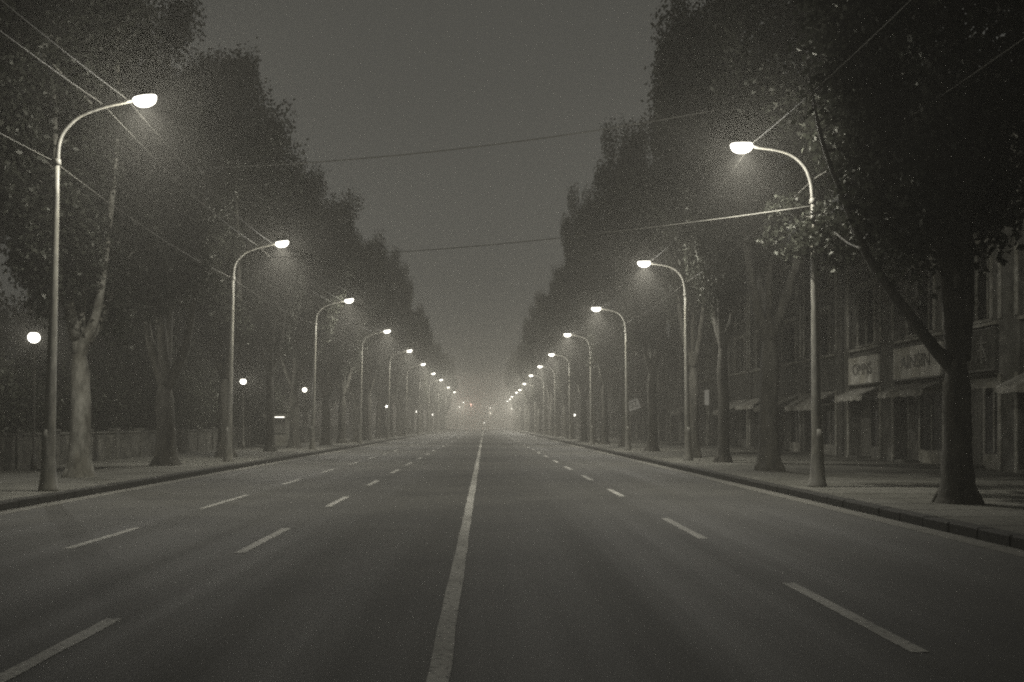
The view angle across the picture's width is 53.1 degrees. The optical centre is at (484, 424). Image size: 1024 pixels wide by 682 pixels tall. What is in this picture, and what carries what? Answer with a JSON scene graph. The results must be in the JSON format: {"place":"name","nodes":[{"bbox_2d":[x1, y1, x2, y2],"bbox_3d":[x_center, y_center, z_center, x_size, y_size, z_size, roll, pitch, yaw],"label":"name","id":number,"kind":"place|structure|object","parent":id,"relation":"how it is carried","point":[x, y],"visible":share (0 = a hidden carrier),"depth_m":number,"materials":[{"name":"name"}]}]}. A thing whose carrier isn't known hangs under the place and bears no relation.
{"place":"outdoors","nodes":[
{"label":"outdoors","id":0,"kind":"place"},
{"bbox_2d":[0,426,469,500],"bbox_3d":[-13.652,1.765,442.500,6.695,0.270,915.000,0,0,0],"label":"pavement","id":1,"kind":"structure","parent":0,"point":[15,485],"depth_m":38.55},
{"bbox_2d":[29,324,38,469],"bbox_3d":[-16.200,-0.984,36.818,0.420,5.228,0.420,0,0,0],"label":"park lamp","id":2,"kind":"object","parent":1,"relation":"on","point":[33,458],"visible":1,"depth_m":36.78,"materials":[{"name":"paint"}]},
{"bbox_2d":[0,0,184,477],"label":"street tree","id":3,"kind":"object","parent":1,"relation":"on","point":[98,234],"visible":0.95,"depth_m":29.80,"materials":[{"name":"green plant"}]},
{"bbox_2d":[38,95,155,490],"bbox_3d":[-9.460,-3.217,25.044,2.894,9.693,0.480,0,0,0],"label":"street lamp","id":4,"kind":"object","parent":1,"relation":"on","point":[48,479],"visible":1,"depth_m":24.97,"materials":[{"name":"paint"}]},
{"bbox_2d":[0,133,402,374],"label":"overhead wire","id":5,"kind":"object","parent":4,"relation":"attached to","point":[145,227],"visible":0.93,"depth_m":30.86,"materials":[{"name":"metal"}]},
{"bbox_2d":[0,30,409,362],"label":"overhead wire","id":6,"kind":"object","parent":4,"relation":"attached to","point":[155,159],"visible":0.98,"depth_m":28.12,"materials":[{"name":"metal"}]},
{"bbox_2d":[0,0,414,361],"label":"overhead wire","id":7,"kind":"object","parent":4,"relation":"attached to","point":[153,130],"visible":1,"depth_m":26.12,"materials":[{"name":"metal"}]},
{"bbox_2d":[50,0,296,465],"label":"street tree","id":8,"kind":"object","parent":1,"relation":"on","point":[173,272],"visible":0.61,"depth_m":40.17,"materials":[{"name":"green plant"}]},
{"bbox_2d":[169,100,766,168],"bbox_3d":[-1.249,-10.719,38.250,22.949,1.400,0.038,0,0,11],"label":"overhead wire","id":9,"kind":"object","parent":8,"relation":"attached to","point":[468,147],"visible":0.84,"depth_m":38.08,"materials":[{"name":"metal"}]},
{"bbox_2d":[154,46,308,456],"bbox_3d":[-13.215,-8.374,51.058,8.788,20.171,14.278,0,0,-11],"label":"street tree","id":10,"kind":"object","parent":1,"relation":"on","point":[262,198],"visible":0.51,"depth_m":50.15,"materials":[{"name":"green plant"}]},
{"bbox_2d":[223,241,287,461],"bbox_3d":[-10.036,-3.217,44.936,2.894,9.693,0.480,0,0,0],"label":"street lamp","id":11,"kind":"object","parent":1,"relation":"on","point":[228,454],"visible":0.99,"depth_m":44.85,"materials":[{"name":"paint"}]},
{"bbox_2d":[222,117,324,451],"bbox_3d":[-12.790,-8.282,62.023,6.059,19.979,13.167,0,0,8],"label":"street tree","id":12,"kind":"object","parent":1,"relation":"on","point":[270,329],"visible":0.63,"depth_m":61.15,"materials":[{"name":"green plant"}]},
{"bbox_2d":[262,414,289,445],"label":"kiosk","id":13,"kind":"object","parent":1,"relation":"on","point":[282,421],"visible":0.56,"depth_m":76.81,"materials":[{"name":"paint"}]},
{"bbox_2d":[250,161,367,447],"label":"street tree","id":14,"kind":"object","parent":1,"relation":"on","point":[327,240],"visible":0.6,"depth_m":66.98,"materials":[{"name":"green plant"}]},
{"bbox_2d":[309,299,352,449],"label":"street lamp","id":15,"kind":"object","parent":1,"relation":"on","point":[312,446],"visible":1,"depth_m":65.57,"materials":[{"name":"paint"}]},
{"bbox_2d":[286,212,383,444],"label":"street tree","id":16,"kind":"object","parent":1,"relation":"on","point":[329,362],"visible":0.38,"depth_m":78.99,"materials":[{"name":"green plant"}]},
{"bbox_2d":[290,203,389,442],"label":"street tree","id":17,"kind":"object","parent":1,"relation":"on","point":[353,355],"visible":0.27,"depth_m":89.37,"materials":[{"name":"green plant"}]},
{"bbox_2d":[336,238,397,441],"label":"street tree","id":18,"kind":"object","parent":1,"relation":"on","point":[367,365],"visible":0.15,"depth_m":95.61,"materials":[{"name":"green plant"}]},
{"bbox_2d":[357,330,389,442],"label":"street lamp","id":19,"kind":"object","parent":1,"relation":"on","point":[359,438],"visible":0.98,"depth_m":87.31,"materials":[{"name":"paint"}]},
{"bbox_2d":[361,242,396,439],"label":"street tree","id":20,"kind":"object","parent":1,"relation":"on","point":[376,345],"visible":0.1,"depth_m":104.16,"materials":[{"name":"green plant"}]},
{"bbox_2d":[367,244,406,438],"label":"street tree","id":21,"kind":"object","parent":1,"relation":"on","point":[393,276],"visible":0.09,"depth_m":112.46,"materials":[{"name":"green plant"}]},
{"bbox_2d":[372,302,413,436],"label":"street tree","id":22,"kind":"object","parent":1,"relation":"on","point":[403,332],"visible":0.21,"depth_m":127.68,"materials":[{"name":"green plant"}]},
{"bbox_2d":[374,261,414,437],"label":"street tree","id":23,"kind":"object","parent":1,"relation":"on","point":[403,300],"visible":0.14,"depth_m":119.76,"materials":[{"name":"green plant"}]},
{"bbox_2d":[386,298,425,436],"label":"street tree","id":24,"kind":"object","parent":1,"relation":"on","point":[414,324],"visible":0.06,"depth_m":135.65,"materials":[{"name":"green plant"}]},
{"bbox_2d":[393,303,429,435],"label":"street tree","id":25,"kind":"object","parent":1,"relation":"on","point":[423,334],"visible":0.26,"depth_m":141.86,"materials":[{"name":"green plant"}]},
{"bbox_2d":[402,340,430,433],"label":"street tree","id":26,"kind":"object","parent":1,"relation":"on","point":[422,358],"visible":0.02,"depth_m":159.92,"materials":[{"name":"green plant"}]},
{"bbox_2d":[407,319,433,433],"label":"street tree","id":27,"kind":"object","parent":1,"relation":"on","point":[415,374],"visible":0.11,"depth_m":167.32,"materials":[{"name":"green plant"}]},
{"bbox_2d":[410,345,434,433],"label":"street tree","id":28,"kind":"object","parent":1,"relation":"on","point":[412,409],"visible":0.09,"depth_m":176.19,"materials":[{"name":"green plant"}]},
{"bbox_2d":[412,339,439,432],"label":"street tree","id":29,"kind":"object","parent":1,"relation":"on","point":[429,370],"visible":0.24,"depth_m":184.05,"materials":[{"name":"green plant"}]},
{"bbox_2d":[418,343,443,432],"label":"street tree","id":30,"kind":"object","parent":1,"relation":"on","point":[435,372],"visible":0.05,"depth_m":191.91,"materials":[{"name":"green plant"}]},
{"bbox_2d":[425,339,448,431],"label":"street tree","id":31,"kind":"object","parent":1,"relation":"on","point":[444,366],"visible":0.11,"depth_m":215.50,"materials":[{"name":"green plant"}]},
{"bbox_2d":[251,426,459,446],"bbox_3d":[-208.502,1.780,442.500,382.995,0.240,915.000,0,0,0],"label":"park ground","id":32,"kind":"structure","parent":0,"point":[394,431],"depth_m":320.76,"materials":[{"name":"soil"}]},
{"bbox_2d":[0,162,15,252],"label":"park tree","id":33,"kind":"object","parent":32,"relation":"on","point":[3,217],"visible":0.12,"depth_m":41.34,"materials":[{"name":"green plant"}]},
{"bbox_2d":[0,346,17,432],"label":"shrub","id":34,"kind":"object","parent":32,"relation":"on","point":[3,378],"visible":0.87,"depth_m":39.93,"materials":[{"name":"green plant"}]},
{"bbox_2d":[0,286,71,431],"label":"tall shrub","id":35,"kind":"object","parent":32,"relation":"on","point":[40,337],"visible":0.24,"depth_m":47.36,"materials":[{"name":"green plant"}]},
{"bbox_2d":[2,296,104,431],"bbox_3d":[-23.353,-2.395,54.749,7.159,10.069,5.575,0,0,15],"label":"tall shrub","id":36,"kind":"object","parent":32,"relation":"on","point":[61,331],"visible":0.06,"depth_m":53.97,"materials":[{"name":"green plant"}]},
{"bbox_2d":[5,342,107,434],"bbox_3d":[-19.837,-0.763,47.123,5.303,6.036,4.130,0,0,15],"label":"shrub","id":37,"kind":"object","parent":32,"relation":"on","point":[63,371],"visible":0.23,"depth_m":46.69,"materials":[{"name":"green plant"}]},
{"bbox_2d":[5,152,108,354],"bbox_3d":[-22.714,-7.454,57.885,8.584,18.313,12.601,0,0,-10],"label":"park tree","id":38,"kind":"object","parent":32,"relation":"on","point":[60,314],"depth_m":55.16,"materials":[{"name":"green plant"}]},
{"bbox_2d":[41,341,142,433],"bbox_3d":[-20.159,-0.941,51.270,5.558,6.595,4.514,0,0,-1],"label":"shrub","id":39,"kind":"object","parent":32,"relation":"on","point":[113,393],"visible":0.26,"depth_m":50.94,"materials":[{"name":"green plant"}]},
{"bbox_2d":[0,427,251,470],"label":"park wall","id":40,"kind":"structure","parent":32,"relation":"on","point":[16,448],"depth_m":47.12,"materials":[{"name":"stone"}]},
{"bbox_2d":[183,294,268,380],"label":"park tree","id":41,"kind":"object","parent":32,"relation":"on","point":[246,360],"visible":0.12,"depth_m":81.74,"materials":[{"name":"green plant"}]},
{"bbox_2d":[233,378,257,444],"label":"shrub","id":42,"kind":"object","parent":32,"relation":"on","point":[239,389],"visible":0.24,"depth_m":80.48,"materials":[{"name":"green plant"}]},
{"bbox_2d":[234,378,265,443],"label":"shrub","id":43,"kind":"object","parent":32,"relation":"on","point":[256,396],"visible":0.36,"depth_m":83.44,"materials":[{"name":"green plant"}]},
{"bbox_2d":[255,382,289,442],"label":"shrub","id":44,"kind":"object","parent":32,"relation":"on","point":[278,404],"visible":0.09,"depth_m":92.47,"materials":[{"name":"green plant"}]},
{"bbox_2d":[275,343,312,396],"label":"park tree","id":45,"kind":"object","parent":32,"relation":"on","point":[286,387],"visible":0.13,"depth_m":108.85,"materials":[{"name":"green plant"}]},
{"bbox_2d":[284,368,338,427],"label":"park tree","id":46,"kind":"object","parent":32,"relation":"on","point":[308,393],"visible":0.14,"depth_m":133.14,"materials":[{"name":"green plant"}]},
{"bbox_2d":[300,425,375,441],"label":"park wall","id":47,"kind":"structure","parent":32,"relation":"on","point":[334,432],"depth_m":113.52,"materials":[{"name":"stone"}]},
{"bbox_2d":[0,0,1011,425],"label":"sky","id":48,"kind":"structure","parent":0,"point":[366,78],"materials":[{"name":"grey"}]},
{"bbox_2d":[0,426,1023,681],"bbox_3d":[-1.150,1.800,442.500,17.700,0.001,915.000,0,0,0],"label":"road","id":49,"kind":"structure","parent":0,"point":[572,574],"depth_m":11.79,"materials":[{"name":"asphalt"}]},
{"bbox_2d":[0,430,450,514],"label":"gutter","id":50,"kind":"object","parent":49,"relation":"on","point":[70,500],"visible":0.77,"depth_m":29.05,"materials":[{"name":"concrete"}]},
{"bbox_2d":[426,428,483,681],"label":"line","id":51,"kind":"object","parent":49,"relation":"on","point":[440,668],"visible":0.94,"depth_m":10.14,"materials":[{"name":"paint"}]},
{"bbox_2d":[0,432,928,681],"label":"lane markings","id":52,"kind":"object","parent":49,"relation":"on","point":[20,668],"visible":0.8,"depth_m":9.32,"materials":[{"name":"paint"}]},
{"bbox_2d":[510,430,1023,556],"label":"gutter","id":53,"kind":"object","parent":49,"relation":"on","point":[996,547],"visible":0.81,"depth_m":19.93,"materials":[{"name":"concrete"}]},
{"bbox_2d":[561,374,599,432],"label":"shop building","id":54,"kind":"structure","parent":0,"point":[577,412],"depth_m":201.15,"materials":[{"name":"paint"}]},
{"bbox_2d":[586,377,600,434],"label":"shop building","id":55,"kind":"structure","parent":0,"point":[598,410],"depth_m":161.81,"materials":[{"name":"paint"}]},
{"bbox_2d":[606,338,668,435],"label":"shop building","id":56,"kind":"structure","parent":0,"point":[613,385],"depth_m":140.68,"materials":[{"name":"paint"}]},
{"bbox_2d":[629,351,668,440],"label":"shop building","id":57,"kind":"structure","parent":0,"point":[638,416],"depth_m":114.47,"materials":[{"name":"paint"}]},
{"bbox_2d":[669,306,726,444],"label":"shop building","id":58,"kind":"structure","parent":0,"point":[707,418],"depth_m":86.21,"materials":[{"name":"paint"}]},
{"bbox_2d":[496,426,1023,533],"bbox_3d":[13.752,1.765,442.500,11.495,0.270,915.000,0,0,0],"label":"pavement","id":59,"kind":"structure","parent":0,"point":[873,488],"depth_m":30.18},
{"bbox_2d":[0,462,1023,503],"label":"pavement joints","id":60,"kind":"object","parent":59,"relation":"on","point":[673,462],"visible":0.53,"depth_m":35.99,"materials":[{"name":"stone"}]},
{"bbox_2d":[509,349,523,430],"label":"street tree","id":61,"kind":"object","parent":59,"relation":"on","point":[519,401],"visible":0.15,"depth_m":252.74,"materials":[{"name":"green plant"}]},
{"bbox_2d":[517,344,534,431],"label":"street tree","id":62,"kind":"object","parent":59,"relation":"on","point":[525,387],"visible":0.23,"depth_m":203.86,"materials":[{"name":"green plant"}]},
{"bbox_2d":[521,346,542,433],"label":"street tree","id":63,"kind":"object","parent":59,"relation":"on","point":[536,398],"visible":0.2,"depth_m":175.91,"materials":[{"name":"green plant"}]},
{"bbox_2d":[522,303,550,434],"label":"street tree","id":64,"kind":"object","parent":59,"relation":"on","point":[528,329],"visible":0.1,"depth_m":160.31,"materials":[{"name":"green plant"}]},
{"bbox_2d":[526,290,553,434],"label":"street tree","id":65,"kind":"object","parent":59,"relation":"on","point":[536,342],"visible":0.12,"depth_m":153.98,"materials":[{"name":"grey plant"}]},
{"bbox_2d":[530,290,556,435],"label":"street tree","id":66,"kind":"object","parent":59,"relation":"on","point":[541,360],"visible":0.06,"depth_m":145.10,"materials":[{"name":"grey plant"}]},
{"bbox_2d":[535,291,561,435],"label":"street tree","id":67,"kind":"object","parent":59,"relation":"on","point":[548,362],"visible":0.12,"depth_m":136.15,"materials":[{"name":"grey plant"}]},
{"bbox_2d":[539,292,567,436],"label":"street tree","id":68,"kind":"object","parent":59,"relation":"on","point":[559,385],"visible":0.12,"depth_m":130.40,"materials":[{"name":"grey plant"}]},
{"bbox_2d":[536,270,571,437],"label":"street tree","id":69,"kind":"object","parent":59,"relation":"on","point":[556,349],"visible":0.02,"depth_m":122.33,"materials":[{"name":"grey plant"}]},
{"bbox_2d":[536,278,577,438],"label":"street tree","id":70,"kind":"object","parent":59,"relation":"on","point":[559,339],"visible":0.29,"depth_m":113.27,"materials":[{"name":"grey plant"}]},
{"bbox_2d":[547,264,586,438],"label":"street tree","id":71,"kind":"object","parent":59,"relation":"on","point":[564,325],"visible":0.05,"depth_m":107.04,"materials":[{"name":"grey plant"}]},
{"bbox_2d":[549,249,602,440],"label":"street tree","id":72,"kind":"object","parent":59,"relation":"on","point":[576,373],"visible":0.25,"depth_m":98.22,"materials":[{"name":"grey plant"}]},
{"bbox_2d":[564,333,594,443],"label":"street lamp","id":73,"kind":"object","parent":59,"relation":"on","point":[591,441],"visible":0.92,"depth_m":82.84,"materials":[{"name":"paint"}]},
{"bbox_2d":[551,219,610,442],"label":"street tree","id":74,"kind":"object","parent":59,"relation":"on","point":[583,323],"visible":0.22,"depth_m":91.22,"materials":[{"name":"grey plant"}]},
{"bbox_2d":[559,181,618,443],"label":"street tree","id":75,"kind":"object","parent":59,"relation":"on","point":[598,330],"visible":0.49,"depth_m":82.35,"materials":[{"name":"grey plant"}]},
{"bbox_2d":[592,307,630,449],"bbox_3d":[7.968,-2.862,64.267,2.523,8.984,0.480,0,0,0],"label":"street lamp","id":76,"kind":"object","parent":59,"relation":"on","point":[627,439],"visible":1,"depth_m":64.19,"materials":[{"name":"paint"}]},
{"bbox_2d":[573,154,652,446],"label":"street tree","id":77,"kind":"object","parent":59,"relation":"on","point":[621,305],"visible":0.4,"depth_m":73.84,"materials":[{"name":"grey plant"}]},
{"bbox_2d":[591,114,675,451],"bbox_3d":[10.214,-8.481,61.760,7.579,20.378,12.450,0,0,-9],"label":"street tree","id":78,"kind":"object","parent":59,"relation":"on","point":[649,326],"visible":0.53,"depth_m":59.59,"materials":[{"name":"grey plant"}]},
{"bbox_2d":[638,261,692,460],"bbox_3d":[8.140,-2.862,46.088,2.523,8.984,0.480,0,0,0],"label":"street lamp","id":79,"kind":"object","parent":59,"relation":"on","point":[688,456],"visible":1,"depth_m":46.01,"materials":[{"name":"paint"}]},
{"bbox_2d":[625,21,715,457],"bbox_3d":[10.566,-9.030,51.012,5.723,21.488,10.800,0,0,-6],"label":"street tree","id":80,"kind":"object","parent":59,"relation":"on","point":[655,193],"visible":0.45,"depth_m":50.43,"materials":[{"name":"grey plant"}]},
{"bbox_2d":[652,0,806,462],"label":"street tree","id":81,"kind":"object","parent":59,"relation":"on","point":[719,295],"visible":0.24,"depth_m":43.75,"materials":[{"name":"grey plant"}]},
{"bbox_2d":[640,0,910,471],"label":"street tree","id":82,"kind":"object","parent":59,"relation":"on","point":[726,125],"visible":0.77,"depth_m":36.15,"materials":[{"name":"green plant"}]},
{"bbox_2d":[557,38,1023,372],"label":"overhead wire","id":83,"kind":"object","parent":82,"relation":"attached to","point":[851,155],"visible":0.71,"depth_m":21.11,"materials":[{"name":"metal"}]},
{"bbox_2d":[731,142,826,486],"bbox_3d":[7.668,-2.862,26.716,2.523,8.984,0.480,0,0,0],"label":"street lamp","id":84,"kind":"object","parent":59,"relation":"on","point":[817,477],"visible":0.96,"depth_m":26.63,"materials":[{"name":"paint"}]},
{"bbox_2d":[236,206,809,257],"bbox_3d":[-1.262,-6.500,35.827,26.852,1.628,0.026,0,0,43],"label":"overhead wire","id":85,"kind":"object","parent":84,"relation":"attached to","point":[541,239],"visible":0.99,"depth_m":32.67,"materials":[{"name":"metal"}]},
{"bbox_2d":[550,0,910,359],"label":"overhead wire","id":86,"kind":"object","parent":84,"relation":"attached to","point":[774,125],"visible":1,"depth_m":23.65,"materials":[{"name":"metal"}]},
{"bbox_2d":[710,0,1023,504],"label":"street tree","id":87,"kind":"object","parent":59,"relation":"on","point":[921,179],"visible":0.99,"depth_m":21.04,"materials":[{"name":"green plant"}]},
{"bbox_2d":[713,222,843,456],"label":"shop building","id":88,"kind":"structure","parent":0,"point":[793,343],"depth_m":59.06,"materials":[{"name":"paint"}]},
{"bbox_2d":[734,334,744,375],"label":"window","id":89,"kind":"structure","parent":88,"relation":"in","point":[742,343],"depth_m":72.82,"materials":[{"name":"paint"}]},
{"bbox_2d":[781,316,796,366],"bbox_3d":[18.130,-4.830,60.425,0.500,2.760,3.020,0,0,0],"label":"window","id":90,"kind":"structure","parent":88,"relation":"in","point":[792,328],"depth_m":61.01,"materials":[{"name":"paint"}]},
{"bbox_2d":[784,396,798,451],"bbox_3d":[18.470,-0.065,60.425,0.100,3.390,4.946,0,0,0],"label":"shop window","id":91,"kind":"structure","parent":88,"relation":"in","point":[794,415],"depth_m":61.03,"materials":[{"name":"paint"}]},
{"bbox_2d":[817,243,831,292],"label":"window","id":92,"kind":"structure","parent":88,"relation":"in","point":[825,278],"depth_m":55.10,"materials":[{"name":"paint"}]},
{"bbox_2d":[818,304,831,359],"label":"window","id":93,"kind":"structure","parent":88,"relation":"in","point":[825,319],"depth_m":54.94,"materials":[{"name":"paint"}]},
{"bbox_2d":[822,393,834,454],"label":"shop window","id":94,"kind":"structure","parent":88,"relation":"in","point":[828,411],"depth_m":54.82,"materials":[{"name":"paint"}]},
{"bbox_2d":[835,104,1023,473],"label":"shop building","id":95,"kind":"structure","parent":0,"point":[886,418],"depth_m":42.38,"materials":[{"name":"paint"}]},
{"bbox_2d":[847,352,879,385],"bbox_3d":[17.850,-2.555,48.200,0.200,1.410,3.800,0,0,0],"label":"shop sign","id":96,"kind":"object","parent":95,"relation":"attached to","point":[864,369],"visible":1,"depth_m":47.91,"materials":[{"name":"paint"}]},
{"bbox_2d":[861,397,869,455],"bbox_3d":[18.413,0.147,49.464,0.155,2.925,1.023,0,0,0],"label":"door","id":97,"kind":"structure","parent":95,"relation":"in","point":[865,433],"depth_m":49.49,"materials":[{"name":"paint"}]},
{"bbox_2d":[856,278,876,347],"bbox_3d":[18.130,-5.180,48.202,0.500,3.060,2.500,0,0,0],"label":"window","id":98,"kind":"structure","parent":95,"relation":"in","point":[870,293],"depth_m":48.68,"materials":[{"name":"paint"}]},
{"bbox_2d":[861,388,878,458],"bbox_3d":[18.470,-0.065,48.200,0.100,3.390,3.796,0,0,0],"label":"shop window","id":99,"kind":"structure","parent":95,"relation":"in","point":[874,404],"depth_m":48.49,"materials":[{"name":"paint"}]},
{"bbox_2d":[908,396,918,459],"bbox_3d":[18.413,0.147,43.964,0.155,2.925,1.023,0,0,0],"label":"door","id":100,"kind":"structure","parent":95,"relation":"in","point":[913,433],"depth_m":43.95,"materials":[{"name":"paint"}]},
{"bbox_2d":[892,339,942,381],"bbox_3d":[17.850,-2.580,42.250,0.200,1.460,4.700,0,0,0],"label":"shop sign","id":101,"kind":"object","parent":95,"relation":"attached to","point":[917,361],"visible":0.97,"depth_m":42.34,"materials":[{"name":"paint"}]},
{"bbox_2d":[904,257,935,338],"bbox_3d":[18.130,-5.180,42.248,0.500,3.060,2.960,0,0,0],"label":"window","id":102,"kind":"structure","parent":95,"relation":"in","point":[926,312],"depth_m":42.51,"materials":[{"name":"paint"}]},
{"bbox_2d":[907,382,941,464],"bbox_3d":[18.470,-0.065,42.250,0.100,3.390,4.696,0,0,0],"label":"shop window","id":103,"kind":"structure","parent":95,"relation":"in","point":[930,405],"depth_m":42.41,"materials":[{"name":"paint"}]},
{"bbox_2d":[971,389,982,464],"bbox_3d":[18.452,0.147,38.363,0.075,2.925,1.023,0,0,0],"label":"door","id":104,"kind":"structure","parent":95,"relation":"in","point":[976,394],"depth_m":38.30,"materials":[{"name":"paint"}]},
{"bbox_2d":[967,326,998,373],"bbox_3d":[17.841,-2.645,37.300,0.218,1.530,3.300,0,0,0],"label":"shop sign","id":105,"kind":"object","parent":95,"relation":"attached to","point":[985,351],"visible":0.56,"depth_m":36.35,"materials":[{"name":"paint"}]},
{"bbox_2d":[969,375,996,469],"bbox_3d":[18.470,-0.065,37.300,0.100,3.390,3.396,0,0,0],"label":"shop window","id":106,"kind":"structure","parent":95,"relation":"in","point":[987,383],"depth_m":37.45,"materials":[{"name":"paint"}]},
{"bbox_2d":[973,236,993,324],"bbox_3d":[18.130,-5.180,37.301,0.500,3.060,2.290,0,0,0],"label":"window","id":107,"kind":"structure","parent":95,"relation":"in","point":[983,284],"depth_m":37.50,"materials":[{"name":"paint"}]},
{"label":"ground","id":108,"kind":"structure","parent":0,"visible":0},
{"bbox_2d":[0,426,471,510],"bbox_3d":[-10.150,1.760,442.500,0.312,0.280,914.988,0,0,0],"label":"kerb","id":109,"kind":"structure","parent":108,"relation":"on","point":[15,503],"depth_m":29.92,"materials":[{"name":"stone"}]},
{"bbox_2d":[495,426,1023,549],"bbox_3d":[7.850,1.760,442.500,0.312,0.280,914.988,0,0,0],"label":"kerb","id":110,"kind":"structure","parent":108,"relation":"on","point":[995,535],"depth_m":20.75,"materials":[{"name":"stone"}]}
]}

